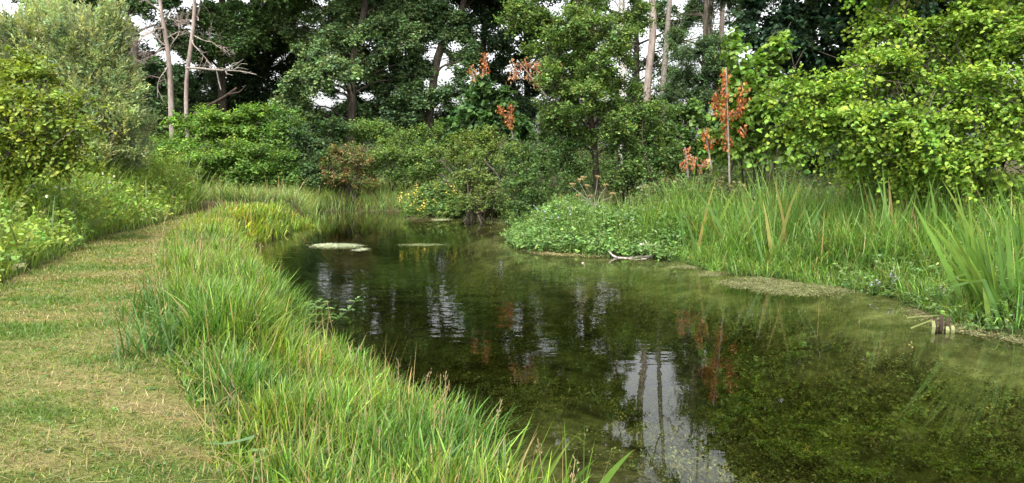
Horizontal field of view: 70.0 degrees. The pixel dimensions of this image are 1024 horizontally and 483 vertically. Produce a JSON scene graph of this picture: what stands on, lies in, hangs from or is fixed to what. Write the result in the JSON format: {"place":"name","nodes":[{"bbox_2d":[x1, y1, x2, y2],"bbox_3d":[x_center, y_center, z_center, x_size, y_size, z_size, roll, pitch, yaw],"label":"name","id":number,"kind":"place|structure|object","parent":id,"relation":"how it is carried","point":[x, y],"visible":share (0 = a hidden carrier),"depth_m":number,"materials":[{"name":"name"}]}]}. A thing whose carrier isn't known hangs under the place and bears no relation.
{"place":"outdoors","nodes":[
{"label":"outdoors","id":0,"kind":"place"},
{"bbox_2d":[0,202,360,482],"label":"path","id":1,"kind":"structure","parent":0,"point":[76,458],"depth_m":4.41,"materials":[{"name":"green plant"}]},
{"bbox_2d":[202,435,254,443],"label":"reed leaf","id":2,"kind":"object","parent":1,"relation":"on","point":[243,439],"visible":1,"depth_m":3.42,"materials":[{"name":"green plant"}]},
{"bbox_2d":[189,173,475,238],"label":"reeds grass","id":3,"kind":"structure","parent":0,"point":[309,199],"depth_m":21.07,"materials":[{"name":"green plant"}]},
{"bbox_2d":[263,211,510,257],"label":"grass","id":4,"kind":"structure","parent":0,"point":[369,220],"depth_m":18.04,"materials":[{"name":"green plant"}]},
{"bbox_2d":[308,243,361,247],"bbox_3d":[-3.303,0.074,13.832,1.130,0.053,0.672,0,8,0],"label":"algae mat","id":5,"kind":"object","parent":4,"relation":"on","point":[329,245],"visible":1,"depth_m":13.80,"materials":[{"name":"plant"}]},
{"bbox_2d":[397,243,446,245],"bbox_3d":[-1.690,0.064,13.992,1.092,0.031,0.467,0,8,0],"label":"algae mat","id":6,"kind":"object","parent":4,"relation":"on","point":[424,244],"visible":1,"depth_m":13.99,"materials":[{"name":"plant"}]},
{"bbox_2d":[463,216,509,225],"bbox_3d":[-0.370,-0.545,18.193,1.285,0.140,2.334,-7,10,-43],"label":"algae mat","id":7,"kind":"object","parent":4,"relation":"on","point":[500,221],"visible":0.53,"depth_m":18.18,"materials":[{"name":"plant"}]},
{"bbox_2d":[519,248,635,256],"bbox_3d":[1.137,0.202,12.946,2.370,0.040,1.173,5,9,33],"label":"algae mat","id":8,"kind":"object","parent":4,"relation":"on","point":[560,253],"visible":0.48,"depth_m":12.85,"materials":[{"name":"plant"}]},
{"bbox_2d":[608,240,659,260],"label":"driftwood branch","id":9,"kind":"object","parent":4,"relation":"in","point":[644,257],"visible":0.75,"depth_m":12.43,"materials":[{"name":"grey wood"}]},
{"bbox_2d":[665,263,701,269],"bbox_3d":[2.694,0.400,11.424,0.516,0.030,0.576,-7,10,-44],"label":"algae mat","id":10,"kind":"object","parent":4,"relation":"on","point":[685,266],"visible":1,"depth_m":11.45,"materials":[{"name":"plant"}]},
{"bbox_2d":[690,270,734,276],"bbox_3d":[3.056,0.471,10.909,1.031,0.033,0.509,-4,9,-29],"label":"algae mat","id":11,"kind":"object","parent":4,"relation":"on","point":[716,273],"visible":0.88,"depth_m":10.85,"materials":[{"name":"plant"}]},
{"bbox_2d":[712,275,856,296],"bbox_3d":[3.675,0.606,9.871,1.396,0.041,1.795,-7,10,-42],"label":"algae mat","id":12,"kind":"object","parent":4,"relation":"on","point":[787,286],"visible":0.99,"depth_m":9.83,"materials":[{"name":"algae"},{"name":"plant debris"}]},
{"bbox_2d":[930,281,960,303],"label":"water mint plant","id":13,"kind":"object","parent":4,"relation":"on","point":[940,291],"visible":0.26,"depth_m":8.39,"materials":[{"name":"green plant"}]},
{"bbox_2d":[899,305,1023,345],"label":"algae mat","id":14,"kind":"object","parent":4,"relation":"on","point":[918,312],"visible":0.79,"depth_m":7.53,"materials":[{"name":"algae"},{"name":"plant matter"}]},
{"bbox_2d":[968,302,1008,331],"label":"water mint plant","id":15,"kind":"object","parent":4,"relation":"on","point":[993,328],"visible":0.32,"depth_m":7.49,"materials":[{"name":"green plant"}]},
{"bbox_2d":[996,299,1023,327],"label":"water mint plant","id":16,"kind":"object","parent":4,"relation":"on","point":[1005,310],"visible":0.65,"depth_m":7.60,"materials":[{"name":"green plant"}]},
{"bbox_2d":[0,146,1023,482],"bbox_3d":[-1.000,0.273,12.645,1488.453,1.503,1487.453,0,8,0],"label":"ground","id":17,"kind":"structure","parent":0,"point":[876,322],"depth_m":8.69,"materials":[{"name":"green plant"}]},
{"bbox_2d":[0,36,120,214],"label":"hazel bush","id":18,"kind":"object","parent":17,"relation":"on","point":[49,153],"visible":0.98,"depth_m":10.48,"materials":[{"name":"green plant"}]},
{"bbox_2d":[0,0,164,179],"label":"willow tree","id":19,"kind":"object","parent":17,"relation":"on","point":[84,43],"visible":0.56,"depth_m":14.38,"materials":[{"name":"green plant"}]},
{"bbox_2d":[2,0,168,124],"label":"oak tree","id":20,"kind":"object","parent":17,"relation":"on","point":[94,3],"visible":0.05,"depth_m":30.18,"materials":[{"name":"green plant"}]},
{"bbox_2d":[0,147,206,289],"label":"leafy undergrowth plants","id":21,"kind":"object","parent":17,"relation":"on","point":[32,227],"visible":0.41,"depth_m":11.65,"materials":[{"name":"green plant"}]},
{"bbox_2d":[0,130,230,281],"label":"bank grass","id":22,"kind":"structure","parent":17,"relation":"on","point":[87,234],"depth_m":12.48,"materials":[{"name":"green plant"}]},
{"bbox_2d":[0,225,241,482],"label":"dry clippings grass","id":23,"kind":"structure","parent":17,"relation":"on","point":[189,455],"depth_m":4.49,"materials":[{"name":"beige plant"}]},
{"bbox_2d":[83,265,223,325],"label":"grass tuft","id":24,"kind":"object","parent":17,"relation":"on","point":[143,307],"visible":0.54,"depth_m":6.15,"materials":[{"name":"green plant"}]},
{"bbox_2d":[84,289,228,369],"bbox_3d":[-2.615,0.642,5.410,1.133,0.590,1.055,-6,10,-38],"label":"grass tuft","id":25,"kind":"object","parent":17,"relation":"on","point":[159,332],"visible":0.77,"depth_m":5.27,"materials":[{"name":"green plant"}]},
{"bbox_2d":[123,0,201,148],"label":"oak tree","id":26,"kind":"object","parent":17,"relation":"on","point":[180,45],"visible":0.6,"depth_m":29.81,"materials":[{"name":"plant"}]},
{"bbox_2d":[125,0,200,152],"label":"dead tree","id":27,"kind":"object","parent":17,"relation":"on","point":[167,47],"visible":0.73,"depth_m":25.78,"materials":[{"name":"grey wood"}]},
{"bbox_2d":[175,0,235,148],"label":"dead tree","id":28,"kind":"object","parent":17,"relation":"on","point":[191,43],"visible":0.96,"depth_m":25.27,"materials":[{"name":"grey wood"}]},
{"bbox_2d":[192,85,245,114],"bbox_3d":[-9.749,-4.672,24.373,2.499,0.990,0.157,3,8,25],"label":"leaning bough","id":29,"kind":"object","parent":28,"relation":"attached to","point":[231,92],"visible":0.82,"depth_m":24.20,"materials":[{"name":"grey wood"}]},
{"bbox_2d":[186,59,256,89],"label":"broken branch","id":30,"kind":"object","parent":28,"relation":"attached to","point":[216,70],"visible":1,"depth_m":24.70,"materials":[{"name":"grey wood"}]},
{"bbox_2d":[146,100,273,187],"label":"hornbeam bush","id":31,"kind":"object","parent":17,"relation":"on","point":[214,124],"visible":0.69,"depth_m":22.39,"materials":[{"name":"green plant"}]},
{"bbox_2d":[162,85,265,167],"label":"holly bush","id":32,"kind":"object","parent":17,"relation":"on","point":[177,110],"visible":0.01,"depth_m":36.51,"materials":[{"name":"green plant"}]},
{"bbox_2d":[134,262,300,322],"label":"grass tuft","id":33,"kind":"object","parent":17,"relation":"on","point":[202,292],"visible":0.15,"depth_m":6.05,"materials":[{"name":"green plant"}]},
{"bbox_2d":[163,0,323,143],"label":"oak tree","id":34,"kind":"object","parent":17,"relation":"on","point":[258,88],"visible":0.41,"depth_m":35.64,"materials":[{"name":"green plant"}]},
{"bbox_2d":[175,0,317,175],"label":"oak tree","id":35,"kind":"object","parent":17,"relation":"on","point":[244,30],"visible":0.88,"depth_m":30.92,"materials":[{"name":"green plant"}]},
{"bbox_2d":[214,101,311,189],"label":"hornbeam bush","id":36,"kind":"object","parent":17,"relation":"on","point":[254,166],"visible":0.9,"depth_m":21.51,"materials":[{"name":"green plant"}]},
{"bbox_2d":[248,401,310,475],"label":"leafy weed","id":37,"kind":"object","parent":17,"relation":"on","point":[257,450],"visible":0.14,"depth_m":3.82,"materials":[{"name":"green plant"}]},
{"bbox_2d":[239,113,378,164],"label":"holly bush","id":38,"kind":"object","parent":17,"relation":"on","point":[325,141],"visible":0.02,"depth_m":37.08,"materials":[{"name":"green plant"}]},
{"bbox_2d":[268,113,358,191],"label":"elder bush","id":39,"kind":"object","parent":17,"relation":"on","point":[336,127],"visible":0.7,"depth_m":22.13,"materials":[{"name":"green plant"}]},
{"bbox_2d":[300,296,362,323],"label":"leafy weed","id":40,"kind":"object","parent":17,"relation":"on","point":[325,313],"visible":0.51,"depth_m":8.27,"materials":[{"name":"green plant"}]},
{"bbox_2d":[318,140,386,205],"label":"hawthorn bush","id":41,"kind":"object","parent":17,"relation":"on","point":[356,168],"visible":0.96,"depth_m":21.31,"materials":[{"name":"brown plant"}]},
{"bbox_2d":[264,0,463,172],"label":"oak tree","id":42,"kind":"object","parent":17,"relation":"on","point":[390,27],"visible":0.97,"depth_m":29.02,"materials":[{"name":"green plant"}]},
{"bbox_2d":[293,0,447,168],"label":"oak tree","id":43,"kind":"object","parent":17,"relation":"on","point":[341,110],"visible":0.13,"depth_m":32.21,"materials":[{"name":"green plant"}]},
{"bbox_2d":[127,189,615,482],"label":"verge grass","id":44,"kind":"structure","parent":17,"relation":"on","point":[367,423],"depth_m":4.64,"materials":[{"name":"green plant"}]},
{"bbox_2d":[342,117,449,193],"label":"hawthorn bush","id":45,"kind":"object","parent":17,"relation":"on","point":[389,152],"visible":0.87,"depth_m":21.57,"materials":[{"name":"green plant"}]},
{"bbox_2d":[398,196,417,219],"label":"loosestrife plant","id":46,"kind":"object","parent":17,"relation":"on","point":[401,211],"visible":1,"depth_m":16.88,"materials":[{"name":"green plant"}]},
{"bbox_2d":[405,185,418,218],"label":"loosestrife plant","id":47,"kind":"object","parent":17,"relation":"on","point":[410,203],"visible":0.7,"depth_m":17.97,"materials":[{"name":"yellow plant"}]},
{"bbox_2d":[398,187,426,217],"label":"loosestrife plant","id":48,"kind":"object","parent":17,"relation":"on","point":[414,200],"visible":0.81,"depth_m":17.36,"materials":[{"name":"green plant"}]},
{"bbox_2d":[417,205,427,220],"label":"loosestrife plant","id":49,"kind":"object","parent":17,"relation":"on","point":[420,214],"visible":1,"depth_m":16.97,"materials":[{"name":"green plant"}]},
{"bbox_2d":[336,0,518,179],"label":"oak tree","id":50,"kind":"object","parent":17,"relation":"on","point":[406,102],"visible":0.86,"depth_m":29.87,"materials":[{"name":"green plant"}]},
{"bbox_2d":[422,197,436,217],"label":"loosestrife plant","id":51,"kind":"object","parent":17,"relation":"on","point":[427,213],"visible":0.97,"depth_m":17.34,"materials":[{"name":"green plant"}]},
{"bbox_2d":[393,100,499,159],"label":"holly bush","id":52,"kind":"object","parent":17,"relation":"on","point":[437,133],"depth_m":37.11,"materials":[{"name":"green plant"}]},
{"bbox_2d":[445,181,460,216],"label":"loosestrife plant","id":53,"kind":"object","parent":17,"relation":"on","point":[456,208],"visible":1,"depth_m":17.90,"materials":[{"name":"green plant"}]},
{"bbox_2d":[403,178,536,226],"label":"bay undergrowth","id":54,"kind":"object","parent":17,"relation":"on","point":[431,193],"visible":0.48,"depth_m":19.20,"materials":[{"name":"green plant"}]},
{"bbox_2d":[422,124,530,192],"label":"hawthorn bush","id":55,"kind":"object","parent":17,"relation":"on","point":[489,141],"visible":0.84,"depth_m":19.65,"materials":[{"name":"green plant"}]},
{"bbox_2d":[447,152,514,226],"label":"sallow bush","id":56,"kind":"object","parent":17,"relation":"on","point":[466,180],"visible":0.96,"depth_m":18.17,"materials":[{"name":"green plant"}]},
{"bbox_2d":[475,208,494,214],"bbox_3d":[-0.671,-0.742,18.111,0.485,0.160,0.088,-2,8,-13],"label":"rotten log","id":57,"kind":"object","parent":17,"relation":"on","point":[486,211],"visible":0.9,"depth_m":18.09,"materials":[{"name":"brown wood"}]},
{"bbox_2d":[437,73,537,194],"bbox_3d":[-0.729,-2.905,20.978,2.950,3.776,1.893,0,8,0],"label":"sycamore bush","id":58,"kind":"object","parent":17,"relation":"on","point":[472,113],"visible":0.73,"depth_m":20.47,"materials":[{"name":"green plant"}]},
{"bbox_2d":[467,64,476,82],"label":"dead shoot","id":59,"kind":"object","parent":58,"relation":"on","point":[471,72],"visible":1,"depth_m":19.98,"materials":[{"name":"orange plant"}]},
{"bbox_2d":[479,52,490,78],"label":"dead shoot","id":60,"kind":"object","parent":58,"relation":"on","point":[485,65],"visible":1,"depth_m":19.90,"materials":[{"name":"orange plant"}]},
{"bbox_2d":[495,104,514,138],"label":"dead shoot","id":61,"kind":"object","parent":58,"relation":"attached to","point":[510,118],"visible":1,"depth_m":19.23,"materials":[{"name":"orange plant"}]},
{"bbox_2d":[474,159,508,202],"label":"bare branch","id":62,"kind":"object","parent":17,"relation":"on","point":[496,174],"visible":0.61,"depth_m":17.15,"materials":[{"name":"grey plant"}]},
{"bbox_2d":[433,0,556,163],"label":"oak tree","id":63,"kind":"object","parent":17,"relation":"on","point":[482,11],"visible":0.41,"depth_m":31.07,"materials":[{"name":"green plant"}]},
{"bbox_2d":[458,10,583,151],"bbox_3d":[0.813,-7.663,35.394,6.854,8.719,2.370,0,8,0],"label":"ash tree","id":64,"kind":"object","parent":17,"relation":"on","point":[529,90],"visible":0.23,"depth_m":35.02,"materials":[{"name":"green plant"}]},
{"bbox_2d":[494,118,598,221],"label":"alder bush","id":65,"kind":"object","parent":17,"relation":"on","point":[528,176],"visible":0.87,"depth_m":16.76,"materials":[{"name":"green plant"}]},
{"bbox_2d":[508,416,585,482],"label":"iris clump","id":66,"kind":"object","parent":17,"relation":"on","point":[555,462],"visible":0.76,"depth_m":4.13,"materials":[{"name":"green plant"}]},
{"bbox_2d":[496,57,612,155],"bbox_3d":[2.575,-6.069,34.373,7.237,5.868,4.581,0,8,0],"label":"holly bush","id":67,"kind":"object","parent":17,"relation":"on","point":[526,107],"visible":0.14,"depth_m":33.34,"materials":[{"name":"green plant"}]},
{"bbox_2d":[491,0,668,204],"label":"alder tree","id":68,"kind":"object","parent":17,"relation":"on","point":[579,23],"visible":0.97,"depth_m":16.71,"materials":[{"name":"green plant"}]},
{"bbox_2d":[508,57,561,98],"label":"dead shoot","id":69,"kind":"object","parent":68,"relation":"attached to","point":[526,65],"visible":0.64,"depth_m":16.63,"materials":[{"name":"orange plant"}]},
{"bbox_2d":[148,128,1016,213],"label":"wood edge undergrowth","id":70,"kind":"object","parent":17,"relation":"on","point":[723,171],"visible":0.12,"depth_m":19.57,"materials":[{"name":"green plant"}]},
{"bbox_2d":[701,127,718,170],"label":"dead shoot","id":71,"kind":"object","parent":70,"relation":"on","point":[708,142],"visible":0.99,"depth_m":14.64,"materials":[{"name":"orange plant"}]},
{"bbox_2d":[585,1,596,185],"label":"bare trunk tree","id":72,"kind":"object","parent":17,"relation":"on","point":[595,118],"visible":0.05,"depth_m":27.62,"materials":[{"name":"brown plant"}]},
{"bbox_2d":[570,175,614,208],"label":"hogweed","id":73,"kind":"object","parent":17,"relation":"on","point":[593,204],"visible":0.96,"depth_m":14.54,"materials":[{"name":"beige plant"}]},
{"bbox_2d":[564,423,632,482],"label":"iris clump","id":74,"kind":"object","parent":17,"relation":"on","point":[607,477],"visible":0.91,"depth_m":3.98,"materials":[{"name":"green plant"}]},
{"bbox_2d":[500,186,705,261],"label":"waterside undergrowth","id":75,"kind":"object","parent":17,"relation":"on","point":[580,226],"visible":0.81,"depth_m":13.32,"materials":[{"name":"green plant"}]},
{"bbox_2d":[609,0,626,178],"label":"bare trunk tree","id":76,"kind":"object","parent":17,"relation":"on","point":[621,3],"visible":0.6,"depth_m":27.75,"materials":[{"name":"grey plant"}]},
{"bbox_2d":[596,96,684,206],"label":"dogwood bush","id":77,"kind":"object","parent":17,"relation":"on","point":[634,170],"visible":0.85,"depth_m":16.75,"materials":[{"name":"green plant"}]},
{"bbox_2d":[545,0,742,103],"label":"ash tree","id":78,"kind":"object","parent":17,"relation":"on","point":[660,16],"visible":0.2,"depth_m":34.31,"materials":[{"name":"green plant"}]},
{"bbox_2d":[642,0,656,178],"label":"bare trunk tree","id":79,"kind":"object","parent":17,"relation":"on","point":[650,59],"visible":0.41,"depth_m":27.23,"materials":[{"name":"brown plant"}]},
{"bbox_2d":[659,0,681,172],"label":"bare trunk tree","id":80,"kind":"object","parent":17,"relation":"on","point":[668,22],"visible":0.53,"depth_m":28.22,"materials":[{"name":"brown plant"}]},
{"bbox_2d":[322,258,1023,482],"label":"pond weed undergrowth","id":81,"kind":"object","parent":17,"relation":"on","point":[703,471],"visible":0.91,"depth_m":6.95,"materials":[{"name":"leaf"}]},
{"bbox_2d":[657,172,729,209],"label":"iris clump","id":82,"kind":"object","parent":17,"relation":"on","point":[678,193],"visible":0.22,"depth_m":14.08,"materials":[{"name":"green plant"}]},
{"bbox_2d":[646,97,748,185],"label":"ivy bush","id":83,"kind":"object","parent":17,"relation":"on","point":[692,109],"visible":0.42,"depth_m":18.81,"materials":[{"name":"green plant"}]},
{"bbox_2d":[687,0,719,111],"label":"bare trunk tree","id":84,"kind":"object","parent":17,"relation":"on","point":[709,27],"visible":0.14,"depth_m":29.06,"materials":[{"name":"brown plant"}]},
{"bbox_2d":[612,88,797,162],"bbox_3d":[8.650,-4.646,30.842,9.393,4.216,3.468,4,8,27],"label":"holly bush","id":85,"kind":"object","parent":17,"relation":"on","point":[687,122],"visible":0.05,"depth_m":31.21,"materials":[{"name":"green plant"}]},
{"bbox_2d":[671,177,752,259],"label":"iris clump","id":86,"kind":"object","parent":17,"relation":"on","point":[711,211],"visible":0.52,"depth_m":12.15,"materials":[{"name":"green plant"}]},
{"bbox_2d":[654,0,781,118],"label":"yew tree","id":87,"kind":"object","parent":17,"relation":"on","point":[702,52],"visible":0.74,"depth_m":24.47,"materials":[{"name":"green plant"}]},
{"bbox_2d":[718,8,724,104],"bbox_3d":[9.295,-8.850,31.143,2.457,12.579,1.328,-5,9,-34],"label":"bare trunk tree","id":88,"kind":"object","parent":17,"relation":"on","point":[721,25],"visible":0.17,"depth_m":30.02,"materials":[{"name":"brown plant"}]},
{"bbox_2d":[708,67,750,187],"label":"dead shoot","id":89,"kind":"object","parent":17,"relation":"on","point":[726,113],"visible":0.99,"depth_m":14.10,"materials":[{"name":"orange plant"}]},
{"bbox_2d":[689,173,826,267],"bbox_3d":[3.946,-0.348,11.321,2.030,1.403,1.634,0,8,0],"label":"iris clump","id":90,"kind":"object","parent":17,"relation":"on","point":[786,218],"visible":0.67,"depth_m":11.24,"materials":[{"name":"green plant"}]},
{"bbox_2d":[696,22,820,193],"bbox_3d":[4.927,-2.270,14.777,2.547,4.209,1.609,5,9,36],"label":"lime bush","id":91,"kind":"object","parent":17,"relation":"on","point":[750,69],"visible":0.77,"depth_m":14.58,"materials":[{"name":"green plant"}]},
{"bbox_2d":[620,160,1023,330],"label":"sedge grass","id":92,"kind":"structure","parent":17,"relation":"on","point":[832,238],"depth_m":10.65,"materials":[{"name":"green plant"}]},
{"bbox_2d":[679,146,709,178],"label":"dead shoot","id":93,"kind":"object","parent":92,"relation":"on","point":[692,163],"visible":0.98,"depth_m":14.13,"materials":[{"name":"orange plant"}]},
{"bbox_2d":[727,0,1023,186],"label":"sycamore tree","id":94,"kind":"object","parent":17,"relation":"on","point":[807,18],"visible":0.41,"depth_m":21.21,"materials":[{"name":"green plant"}]},
{"bbox_2d":[835,165,928,250],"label":"iris clump","id":95,"kind":"object","parent":17,"relation":"on","point":[885,207],"visible":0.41,"depth_m":10.72,"materials":[{"name":"green plant"}]},
{"bbox_2d":[867,270,899,297],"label":"water mint plant","id":96,"kind":"object","parent":17,"relation":"on","point":[875,285],"visible":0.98,"depth_m":9.33,"materials":[{"name":"green plant"}]},
{"bbox_2d":[753,0,1023,220],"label":"hazel bush","id":97,"kind":"object","parent":17,"relation":"on","point":[991,100],"visible":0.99,"depth_m":10.88,"materials":[{"name":"green plant"}]},
{"bbox_2d":[794,69,1021,183],"bbox_3d":[9.323,-2.247,16.615,6.351,3.737,2.326,0,8,0],"label":"holly bush","id":98,"kind":"object","parent":17,"relation":"on","point":[812,166],"visible":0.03,"depth_m":16.55,"materials":[{"name":"green plant"}]},
{"bbox_2d":[826,236,1023,337],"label":"shore undergrowth","id":99,"kind":"object","parent":17,"relation":"on","point":[1005,326],"visible":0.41,"depth_m":8.85,"materials":[{"name":"green plant"}]},
{"bbox_2d":[829,162,1023,223],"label":"hazel bush","id":100,"kind":"object","parent":17,"relation":"on","point":[873,173],"visible":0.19,"depth_m":12.65,"materials":[{"name":"green plant"}]},
{"bbox_2d":[891,167,978,240],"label":"iris clump","id":101,"kind":"object","parent":17,"relation":"on","point":[933,202],"visible":0.2,"depth_m":10.72,"materials":[{"name":"green plant"}]},
{"bbox_2d":[906,296,977,328],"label":"branch","id":102,"kind":"object","parent":17,"relation":"on","point":[927,315],"visible":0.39,"depth_m":7.95,"materials":[{"name":"brown plant"}]},
{"bbox_2d":[931,315,954,334],"bbox_3d":[4.403,0.871,7.506,0.240,0.214,0.104,0,8,0],"label":"cut stump","id":103,"kind":"object","parent":17,"relation":"on","point":[934,331],"visible":1,"depth_m":7.51,"materials":[{"name":"brown wood"}]},
{"bbox_2d":[911,184,1021,328],"bbox_3d":[4.777,0.173,7.629,1.133,1.561,1.007,4,8,26],"label":"iris clump","id":104,"kind":"object","parent":17,"relation":"on","point":[978,275],"visible":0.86,"depth_m":7.71,"materials":[{"name":"green plant"}]},
{"bbox_2d":[942,180,1023,271],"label":"iris clump","id":105,"kind":"object","parent":17,"relation":"on","point":[1018,239],"visible":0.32,"depth_m":8.64,"materials":[{"name":"green plant"}]},
{"bbox_2d":[0,0,1023,145],"label":"sky","id":106,"kind":"structure","parent":0,"point":[445,75],"materials":[{"name":"white"}]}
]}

